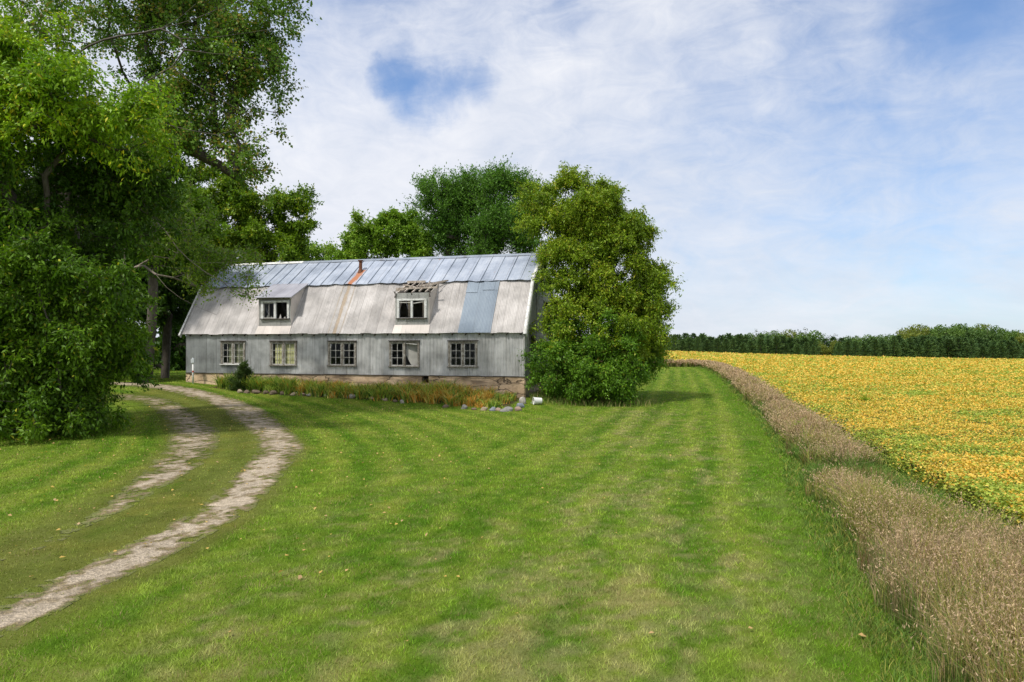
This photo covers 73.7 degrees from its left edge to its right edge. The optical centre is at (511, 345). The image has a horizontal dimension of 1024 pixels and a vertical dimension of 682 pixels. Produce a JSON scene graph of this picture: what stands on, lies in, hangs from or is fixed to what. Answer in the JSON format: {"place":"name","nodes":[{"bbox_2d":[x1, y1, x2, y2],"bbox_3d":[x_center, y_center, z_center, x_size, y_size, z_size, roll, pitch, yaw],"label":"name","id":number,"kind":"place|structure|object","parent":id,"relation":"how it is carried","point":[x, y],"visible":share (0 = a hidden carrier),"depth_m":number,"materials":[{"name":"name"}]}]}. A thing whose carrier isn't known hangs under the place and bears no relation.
{"place":"outdoors","nodes":[
{"label":"outdoors","id":0,"kind":"place"},
{"bbox_2d":[0,382,304,636],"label":"driveway","id":1,"kind":"structure","parent":0,"point":[238,496],"depth_m":12.45,"materials":[{"name":"beige gravel"}]},
{"bbox_2d":[0,367,990,681],"bbox_3d":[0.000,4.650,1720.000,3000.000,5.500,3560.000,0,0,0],"label":"ground","id":2,"kind":"structure","parent":0,"point":[96,529],"depth_m":9.07,"materials":[{"name":"green plant"}]},
{"bbox_2d":[1,135,110,329],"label":"shaded tree","id":3,"kind":"object","parent":2,"relation":"on","point":[86,240],"visible":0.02,"depth_m":41.90,"materials":[{"name":"green plant"}]},
{"bbox_2d":[0,204,166,445],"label":"box elder","id":4,"kind":"object","parent":2,"relation":"on","point":[57,343],"visible":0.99,"depth_m":20.05,"materials":[{"name":"green plant"}]},
{"bbox_2d":[0,0,193,428],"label":"box elder","id":5,"kind":"object","parent":2,"relation":"on","point":[39,83],"visible":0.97,"depth_m":19.42,"materials":[{"name":"green plant"}]},
{"bbox_2d":[0,130,207,385],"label":"box elder","id":6,"kind":"object","parent":2,"relation":"on","point":[103,190],"visible":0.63,"depth_m":22.27,"materials":[{"name":"green plant"}]},
{"bbox_2d":[80,213,169,374],"bbox_3d":[-25.151,-3.800,41.530,9.347,12.288,8.786,0,0,0],"label":"shaded tree","id":7,"kind":"object","parent":2,"relation":"on","point":[143,315],"visible":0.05,"depth_m":41.11,"materials":[{"name":"green plant"}]},
{"bbox_2d":[122,319,161,382],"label":"sapling","id":8,"kind":"object","parent":2,"relation":"on","point":[157,353],"visible":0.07,"depth_m":37.62,"materials":[{"name":"green plant"}]},
{"bbox_2d":[96,241,199,377],"bbox_3d":[-23.493,-3.350,44.547,7.560,11.240,7.221,0,0,0],"label":"shaded tree","id":9,"kind":"object","parent":2,"relation":"on","point":[175,316],"visible":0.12,"depth_m":43.21,"materials":[{"name":"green plant"}]},
{"bbox_2d":[90,157,230,382],"bbox_3d":[-20.405,-4.365,38.183,8.421,13.177,6.454,0,0,36],"label":"shaded tree","id":10,"kind":"object","parent":2,"relation":"on","point":[153,280],"visible":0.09,"depth_m":37.67,"materials":[{"name":"green plant"}]},
{"bbox_2d":[0,0,321,257],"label":"cottonwood","id":11,"kind":"object","parent":2,"relation":"on","point":[234,32],"visible":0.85,"depth_m":24.88,"materials":[{"name":"green plant"}]},
{"bbox_2d":[136,300,191,367],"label":"woodland tree","id":12,"kind":"object","parent":2,"relation":"on","point":[158,364],"depth_m":61.90,"materials":[{"name":"green plant"}]},
{"bbox_2d":[106,175,271,314],"bbox_3d":[-13.559,-2.472,27.961,7.944,10.524,4.044,0,0,0],"label":"half bare tree","id":13,"kind":"object","parent":2,"relation":"on","point":[201,273],"visible":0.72,"depth_m":28.04,"materials":[{"name":"green plant"}]},
{"bbox_2d":[191,358,194,383],"bbox_3d":[-17.399,1.375,37.236,0.180,1.483,0.140,0,0,0],"label":"utility post","id":14,"kind":"object","parent":2,"relation":"on","point":[192,360],"visible":1,"depth_m":37.20,"materials":[{"name":"white plastic"}]},
{"bbox_2d":[155,180,236,370],"bbox_3d":[-26.846,-5.426,56.928,10.713,17.506,9.086,0,0,0],"label":"woodland tree","id":15,"kind":"object","parent":2,"relation":"on","point":[178,354],"visible":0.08,"depth_m":55.80,"materials":[{"name":"green plant"}]},
{"bbox_2d":[225,360,253,390],"bbox_3d":[-14.295,1.579,35.886,1.357,1.794,1.600,0,0,0],"label":"shrub","id":16,"kind":"object","parent":2,"relation":"on","point":[242,370],"visible":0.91,"depth_m":35.51,"materials":[{"name":"green plant"}]},
{"bbox_2d":[174,160,323,285],"bbox_3d":[-17.247,-5.057,43.178,10.549,14.786,5.328,0,0,7],"label":"leafy tree","id":17,"kind":"object","parent":2,"relation":"on","point":[287,241],"visible":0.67,"depth_m":42.36,"materials":[{"name":"green plant"}]},
{"bbox_2d":[299,235,342,260],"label":"tree","id":18,"kind":"object","parent":2,"relation":"on","point":[320,251],"visible":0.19,"depth_m":65.25,"materials":[{"name":"green plant"}]},
{"bbox_2d":[210,371,517,407],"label":"flower bed plants","id":19,"kind":"object","parent":2,"relation":"on","point":[449,394],"visible":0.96,"depth_m":32.88,"materials":[{"name":"green plant"}]},
{"bbox_2d":[178,253,553,397],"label":"barn","id":20,"kind":"structure","parent":2,"relation":"on","point":[467,319],"depth_m":36.06,"materials":[{"name":"metal"}]},
{"bbox_2d":[219,341,245,364],"bbox_3d":[-15.189,0.374,37.225,1.622,1.322,0.222,0,0,15],"label":"window","id":21,"kind":"structure","parent":20,"relation":"in","point":[240,345],"depth_m":37.23,"materials":[{"name":"paint"}]},
{"bbox_2d":[269,341,296,365],"bbox_3d":[-12.175,0.389,36.418,1.682,1.352,0.221,0,0,15],"label":"window","id":22,"kind":"structure","parent":20,"relation":"in","point":[285,351],"depth_m":36.43,"materials":[{"name":"paint"}]},
{"bbox_2d":[327,340,356,366],"bbox_3d":[-8.824,0.389,35.492,1.710,1.348,0.165,0,0,15],"label":"window","id":23,"kind":"structure","parent":20,"relation":"in","point":[343,342],"depth_m":35.47,"materials":[{"name":"paint"}]},
{"bbox_2d":[388,340,419,366],"bbox_3d":[-5.379,0.394,34.671,1.845,1.363,0.360,0,0,15],"label":"window","id":24,"kind":"structure","parent":20,"relation":"in","point":[411,348],"depth_m":34.65,"materials":[{"name":"paint"}]},
{"bbox_2d":[447,340,478,367],"bbox_3d":[-2.430,0.390,33.781,1.618,1.350,0.167,0,0,15],"label":"window","id":25,"kind":"structure","parent":20,"relation":"in","point":[462,342],"depth_m":33.76,"materials":[{"name":"paint"}]},
{"bbox_2d":[324,204,437,259],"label":"leafy tree","id":26,"kind":"object","parent":2,"relation":"on","point":[376,238],"visible":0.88,"depth_m":50.94,"materials":[{"name":"green plant"}]},
{"bbox_2d":[0,397,865,640],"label":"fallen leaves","id":27,"kind":"object","parent":2,"relation":"on","point":[300,576],"visible":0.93,"depth_m":13.58,"materials":[{"name":"plant"}]},
{"bbox_2d":[396,162,505,256],"bbox_3d":[-4.402,-5.304,49.788,8.315,16.507,6.035,0,0,-17],"label":"elm tree","id":28,"kind":"object","parent":2,"relation":"on","point":[447,201],"visible":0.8,"depth_m":48.74,"materials":[{"name":"green plant"}]},
{"bbox_2d":[457,152,553,254],"bbox_3d":[-0.236,-5.231,47.812,7.252,16.288,6.342,0,0,0],"label":"elm tree","id":29,"kind":"object","parent":2,"relation":"on","point":[499,190],"visible":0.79,"depth_m":46.98,"materials":[{"name":"green plant"}]},
{"bbox_2d":[500,406,512,411],"bbox_3d":[-0.261,2.684,28.726,0.587,0.256,0.427,0,0,-39],"label":"stone","id":30,"kind":"object","parent":2,"relation":"on","point":[507,408],"visible":0.72,"depth_m":28.61,"materials":[{"name":"white stone"}]},
{"bbox_2d":[532,397,541,404],"bbox_3d":[1.080,2.458,30.531,0.495,0.356,0.368,0,0,-14],"label":"bucket","id":31,"kind":"object","parent":2,"relation":"on","point":[536,400],"visible":0.99,"depth_m":30.44,"materials":[{"name":"white plastic"}]},
{"bbox_2d":[517,305,667,406],"bbox_3d":[4.064,0.674,32.779,7.766,5.131,5.053,0,0,0],"label":"bush","id":32,"kind":"object","parent":2,"relation":"on","point":[617,377],"visible":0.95,"depth_m":31.63,"materials":[{"name":"green plant"}]},
{"bbox_2d":[509,161,684,374],"bbox_3d":[4.256,-3.339,34.503,8.921,12.497,6.854,0,0,0],"label":"box elder","id":33,"kind":"object","parent":2,"relation":"on","point":[598,230],"visible":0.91,"depth_m":33.62,"materials":[{"name":"green plant"}]},
{"bbox_2d":[528,389,669,406],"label":"rough grass","id":34,"kind":"structure","parent":2,"relation":"on","point":[538,394],"depth_m":31.45,"materials":[{"name":"green plant"}]},
{"bbox_2d":[669,334,680,350],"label":"pine tree","id":35,"kind":"object","parent":2,"relation":"on","point":[674,342],"visible":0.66,"depth_m":301.96,"materials":[{"name":"green plant"}]},
{"bbox_2d":[678,340,689,350],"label":"pine tree","id":36,"kind":"object","parent":2,"relation":"on","point":[682,344],"visible":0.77,"depth_m":303.25,"materials":[{"name":"green plant"}]},
{"bbox_2d":[683,337,696,350],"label":"pine tree","id":37,"kind":"object","parent":2,"relation":"on","point":[689,341],"visible":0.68,"depth_m":303.79,"materials":[{"name":"green plant"}]},
{"bbox_2d":[691,336,704,351],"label":"pine tree","id":38,"kind":"object","parent":2,"relation":"on","point":[699,345],"visible":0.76,"depth_m":301.87,"materials":[{"name":"green plant"}]},
{"bbox_2d":[697,334,706,347],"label":"pine tree","id":39,"kind":"object","parent":2,"relation":"on","point":[703,336],"visible":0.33,"depth_m":309.15,"materials":[{"name":"green plant"}]},
{"bbox_2d":[702,339,712,351],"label":"pine tree","id":40,"kind":"object","parent":2,"relation":"on","point":[707,343],"visible":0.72,"depth_m":303.56,"materials":[{"name":"green plant"}]},
{"bbox_2d":[710,338,723,352],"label":"pine tree","id":41,"kind":"object","parent":2,"relation":"on","point":[718,341],"visible":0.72,"depth_m":302.07,"materials":[{"name":"green plant"}]},
{"bbox_2d":[719,338,733,352],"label":"pine tree","id":42,"kind":"object","parent":2,"relation":"on","point":[725,342],"visible":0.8,"depth_m":301.49,"materials":[{"name":"green plant"}]},
{"bbox_2d":[730,338,739,352],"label":"pine tree","id":43,"kind":"object","parent":2,"relation":"on","point":[734,344],"visible":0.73,"depth_m":302.55,"materials":[{"name":"green plant"}]},
{"bbox_2d":[733,333,745,351],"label":"pine tree","id":44,"kind":"object","parent":2,"relation":"on","point":[739,338],"visible":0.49,"depth_m":307.19,"materials":[{"name":"green plant"}]},
{"bbox_2d":[737,342,749,352],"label":"pine tree","id":45,"kind":"object","parent":2,"relation":"on","point":[742,345],"visible":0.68,"depth_m":302.16,"materials":[{"name":"green plant"}]},
{"bbox_2d":[745,340,757,353],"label":"pine tree","id":46,"kind":"object","parent":2,"relation":"on","point":[752,347],"visible":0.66,"depth_m":303.40,"materials":[{"name":"green plant"}]},
{"bbox_2d":[755,337,771,353],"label":"pine tree","id":47,"kind":"object","parent":2,"relation":"on","point":[758,342],"visible":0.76,"depth_m":302.39,"materials":[{"name":"green plant"}]},
{"bbox_2d":[761,338,774,353],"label":"pine tree","id":48,"kind":"object","parent":2,"relation":"on","point":[770,342],"visible":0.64,"depth_m":302.81,"materials":[{"name":"green plant"}]},
{"bbox_2d":[756,330,786,339],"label":"broadleaf tree","id":49,"kind":"object","parent":2,"relation":"on","point":[773,334],"visible":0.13,"depth_m":322.49,"materials":[{"name":"green plant"}]},
{"bbox_2d":[767,336,786,353],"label":"pine tree","id":50,"kind":"object","parent":2,"relation":"on","point":[779,351],"visible":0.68,"depth_m":302.82,"materials":[{"name":"green plant"}]},
{"bbox_2d":[777,335,791,351],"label":"pine tree","id":51,"kind":"object","parent":2,"relation":"on","point":[783,338],"visible":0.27,"depth_m":308.56,"materials":[{"name":"green plant"}]},
{"bbox_2d":[782,343,791,354],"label":"pine tree","id":52,"kind":"object","parent":2,"relation":"on","point":[787,348],"visible":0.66,"depth_m":303.62,"materials":[{"name":"green plant"}]},
{"bbox_2d":[557,350,1023,530],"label":"crop field","id":53,"kind":"structure","parent":2,"relation":"on","point":[955,424],"depth_m":24.74,"materials":[{"name":"yellow plant"}]},
{"bbox_2d":[781,329,799,338],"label":"broadleaf tree","id":54,"kind":"object","parent":2,"relation":"on","point":[791,334],"visible":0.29,"depth_m":327.67,"materials":[{"name":"green plant"}]},
{"bbox_2d":[787,337,800,354],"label":"pine tree","id":55,"kind":"object","parent":2,"relation":"on","point":[791,341],"visible":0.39,"depth_m":307.54,"materials":[{"name":"green plant"}]},
{"bbox_2d":[792,344,804,354],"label":"pine tree","id":56,"kind":"object","parent":2,"relation":"on","point":[798,350],"visible":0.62,"depth_m":302.03,"materials":[{"name":"green plant"}]},
{"bbox_2d":[794,337,812,354],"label":"pine tree","id":57,"kind":"object","parent":2,"relation":"on","point":[803,339],"visible":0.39,"depth_m":308.68,"materials":[{"name":"green plant"}]},
{"bbox_2d":[801,341,811,354],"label":"pine tree","id":58,"kind":"object","parent":2,"relation":"on","point":[806,344],"visible":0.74,"depth_m":303.39,"materials":[{"name":"green plant"}]},
{"bbox_2d":[794,330,827,341],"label":"broadleaf tree","id":59,"kind":"object","parent":2,"relation":"on","point":[809,335],"visible":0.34,"depth_m":322.53,"materials":[{"name":"green plant"}]},
{"bbox_2d":[804,337,822,354],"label":"pine tree","id":60,"kind":"object","parent":2,"relation":"on","point":[815,343],"visible":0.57,"depth_m":307.05,"materials":[{"name":"green plant"}]},
{"bbox_2d":[810,345,817,354],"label":"pine tree","id":61,"kind":"object","parent":2,"relation":"on","point":[814,350],"visible":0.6,"depth_m":303.51,"materials":[{"name":"green plant"}]},
{"bbox_2d":[817,341,826,353],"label":"broadleaf tree","id":62,"kind":"object","parent":2,"relation":"on","point":[822,345],"visible":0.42,"depth_m":311.19,"materials":[{"name":"green plant"}]},
{"bbox_2d":[820,347,830,354],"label":"broadleaf tree","id":63,"kind":"object","parent":2,"relation":"on","point":[826,353],"visible":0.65,"depth_m":310.61,"materials":[{"name":"green plant"}]},
{"bbox_2d":[821,338,831,354],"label":"pine tree","id":64,"kind":"object","parent":2,"relation":"on","point":[825,341],"visible":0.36,"depth_m":315.76,"materials":[{"name":"green plant"}]},
{"bbox_2d":[827,336,836,355],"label":"pine tree","id":65,"kind":"object","parent":2,"relation":"on","point":[833,338],"visible":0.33,"depth_m":315.48,"materials":[{"name":"green plant"}]},
{"bbox_2d":[827,340,843,352],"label":"broadleaf tree","id":66,"kind":"object","parent":2,"relation":"on","point":[832,345],"visible":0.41,"depth_m":312.08,"materials":[{"name":"green plant"}]},
{"bbox_2d":[833,343,843,355],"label":"pine tree","id":67,"kind":"object","parent":2,"relation":"on","point":[838,347],"visible":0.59,"depth_m":301.88,"materials":[{"name":"green plant"}]},
{"bbox_2d":[843,340,853,355],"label":"pine tree","id":68,"kind":"object","parent":2,"relation":"on","point":[845,346],"visible":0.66,"depth_m":301.25,"materials":[{"name":"green plant"}]},
{"bbox_2d":[849,340,862,355],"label":"pine tree","id":69,"kind":"object","parent":2,"relation":"on","point":[855,345],"visible":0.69,"depth_m":302.27,"materials":[{"name":"green plant"}]},
{"bbox_2d":[851,334,876,344],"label":"broadleaf tree","id":70,"kind":"object","parent":2,"relation":"on","point":[868,335],"visible":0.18,"depth_m":323.00,"materials":[{"name":"green plant"}]},
{"bbox_2d":[857,341,872,356],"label":"pine tree","id":71,"kind":"object","parent":2,"relation":"on","point":[864,350],"visible":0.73,"depth_m":303.36,"materials":[{"name":"green plant"}]},
{"bbox_2d":[867,338,882,356],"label":"pine tree","id":72,"kind":"object","parent":2,"relation":"on","point":[876,346],"visible":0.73,"depth_m":302.11,"materials":[{"name":"green plant"}]},
{"bbox_2d":[875,342,891,356],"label":"pine tree","id":73,"kind":"object","parent":2,"relation":"on","point":[883,345],"visible":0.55,"depth_m":302.49,"materials":[{"name":"green plant"}]},
{"bbox_2d":[886,338,905,356],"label":"pine tree","id":74,"kind":"object","parent":2,"relation":"on","point":[895,345],"visible":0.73,"depth_m":301.87,"materials":[{"name":"green plant"}]},
{"bbox_2d":[893,335,904,353],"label":"pine tree","id":75,"kind":"object","parent":2,"relation":"on","point":[899,338],"visible":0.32,"depth_m":307.54,"materials":[{"name":"green plant"}]},
{"bbox_2d":[896,341,912,356],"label":"pine tree","id":76,"kind":"object","parent":2,"relation":"on","point":[904,344],"visible":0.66,"depth_m":302.07,"materials":[{"name":"green plant"}]},
{"bbox_2d":[896,327,924,338],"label":"broadleaf tree","id":77,"kind":"object","parent":2,"relation":"on","point":[906,335],"visible":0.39,"depth_m":322.32,"materials":[{"name":"green plant"}]},
{"bbox_2d":[905,338,919,356],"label":"pine tree","id":78,"kind":"object","parent":2,"relation":"on","point":[911,342],"visible":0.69,"depth_m":302.90,"materials":[{"name":"green plant"}]},
{"bbox_2d":[904,324,929,337],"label":"broadleaf tree","id":79,"kind":"object","parent":2,"relation":"on","point":[924,331],"visible":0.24,"depth_m":326.35,"materials":[{"name":"green plant"}]},
{"bbox_2d":[911,344,924,357],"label":"pine tree","id":80,"kind":"object","parent":2,"relation":"on","point":[917,350],"visible":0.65,"depth_m":301.82,"materials":[{"name":"green plant"}]},
{"bbox_2d":[912,334,935,353],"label":"pine tree","id":81,"kind":"object","parent":2,"relation":"on","point":[922,338],"visible":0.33,"depth_m":307.60,"materials":[{"name":"green plant"}]},
{"bbox_2d":[919,339,938,357],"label":"pine tree","id":82,"kind":"object","parent":2,"relation":"on","point":[927,345],"visible":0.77,"depth_m":300.85,"materials":[{"name":"green plant"}]},
{"bbox_2d":[921,338,942,356],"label":"pine tree","id":83,"kind":"object","parent":2,"relation":"on","point":[935,342],"visible":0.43,"depth_m":302.94,"materials":[{"name":"green plant"}]},
{"bbox_2d":[936,343,945,357],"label":"pine tree","id":84,"kind":"object","parent":2,"relation":"on","point":[940,345],"visible":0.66,"depth_m":302.23,"materials":[{"name":"green plant"}]},
{"bbox_2d":[935,337,947,356],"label":"pine tree","id":85,"kind":"object","parent":2,"relation":"on","point":[940,339],"visible":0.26,"depth_m":307.19,"materials":[{"name":"green plant"}]},
{"bbox_2d":[930,324,965,340],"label":"broadleaf tree","id":86,"kind":"object","parent":2,"relation":"on","point":[946,331],"visible":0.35,"depth_m":321.57,"materials":[{"name":"green plant"}]},
{"bbox_2d":[943,335,957,357],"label":"pine tree","id":87,"kind":"object","parent":2,"relation":"on","point":[951,336],"visible":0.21,"depth_m":306.99,"materials":[{"name":"green plant"}]},
{"bbox_2d":[941,337,961,357],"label":"pine tree","id":88,"kind":"object","parent":2,"relation":"on","point":[949,347],"visible":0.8,"depth_m":301.67,"materials":[{"name":"green plant"}]},
{"bbox_2d":[937,323,978,339],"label":"broadleaf tree","id":89,"kind":"object","parent":2,"relation":"on","point":[968,334],"visible":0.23,"depth_m":326.77,"materials":[{"name":"green plant"}]},
{"bbox_2d":[950,337,970,357],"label":"pine tree","id":90,"kind":"object","parent":2,"relation":"on","point":[959,340],"visible":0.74,"depth_m":301.54,"materials":[{"name":"green plant"}]},
{"bbox_2d":[960,342,975,357],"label":"pine tree","id":91,"kind":"object","parent":2,"relation":"on","point":[968,349],"visible":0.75,"depth_m":300.95,"materials":[{"name":"green plant"}]},
{"bbox_2d":[953,323,987,336],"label":"broadleaf tree","id":92,"kind":"object","parent":2,"relation":"on","point":[972,328],"visible":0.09,"depth_m":332.35,"materials":[{"name":"green plant"}]},
{"bbox_2d":[967,339,979,357],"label":"pine tree","id":93,"kind":"object","parent":2,"relation":"on","point":[971,342],"visible":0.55,"depth_m":303.47,"materials":[{"name":"green plant"}]},
{"bbox_2d":[975,345,992,358],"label":"pine tree","id":94,"kind":"object","parent":2,"relation":"on","point":[983,352],"visible":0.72,"depth_m":302.59,"materials":[{"name":"green plant"}]},
{"bbox_2d":[981,341,992,356],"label":"pine tree","id":95,"kind":"object","parent":2,"relation":"on","point":[986,345],"visible":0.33,"depth_m":308.17,"materials":[{"name":"green plant"}]},
{"bbox_2d":[971,325,1005,342],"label":"broadleaf tree","id":96,"kind":"object","parent":2,"relation":"on","point":[991,335],"visible":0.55,"depth_m":320.99,"materials":[{"name":"green plant"}]},
{"bbox_2d":[978,328,1008,341],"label":"broadleaf tree","id":97,"kind":"object","parent":2,"relation":"on","point":[1004,334],"visible":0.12,"depth_m":327.13,"materials":[{"name":"green plant"}]},
{"bbox_2d":[987,344,1002,358],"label":"pine tree","id":98,"kind":"object","parent":2,"relation":"on","point":[990,350],"visible":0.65,"depth_m":302.70,"materials":[{"name":"green plant"}]},
{"bbox_2d":[993,342,1011,358],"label":"pine tree","id":99,"kind":"object","parent":2,"relation":"on","point":[1003,355],"visible":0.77,"depth_m":302.01,"materials":[{"name":"green plant"}]},
{"bbox_2d":[999,340,1020,358],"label":"pine tree","id":100,"kind":"object","parent":2,"relation":"on","point":[1011,348],"visible":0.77,"depth_m":302.46,"materials":[{"name":"green plant"}]},
{"bbox_2d":[1002,328,1021,339],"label":"broadleaf tree","id":101,"kind":"object","parent":2,"relation":"on","point":[1011,335],"visible":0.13,"depth_m":333.21,"materials":[{"name":"green plant"}]},
{"bbox_2d":[1008,336,1020,358],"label":"pine tree","id":102,"kind":"object","parent":2,"relation":"on","point":[1013,339],"visible":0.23,"depth_m":308.65,"materials":[{"name":"green plant"}]},
{"bbox_2d":[1013,343,1023,358],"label":"pine tree","id":103,"kind":"object","parent":2,"relation":"on","point":[1019,348],"visible":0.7,"depth_m":302.72,"materials":[{"name":"green plant"}]},
{"bbox_2d":[1015,331,1023,342],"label":"broadleaf tree","id":104,"kind":"object","parent":2,"relation":"on","point":[1019,339],"visible":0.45,"depth_m":323.32,"materials":[{"name":"green plant"}]},
{"bbox_2d":[0,0,1023,342],"label":"sky","id":105,"kind":"structure","parent":0,"point":[838,168],"materials":[{"name":"blue"}]},
{"bbox_2d":[600,358,1023,681],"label":"tall grass","id":106,"kind":"structure","parent":0,"point":[952,575],"depth_m":7.91,"materials":[{"name":"beige plant"}]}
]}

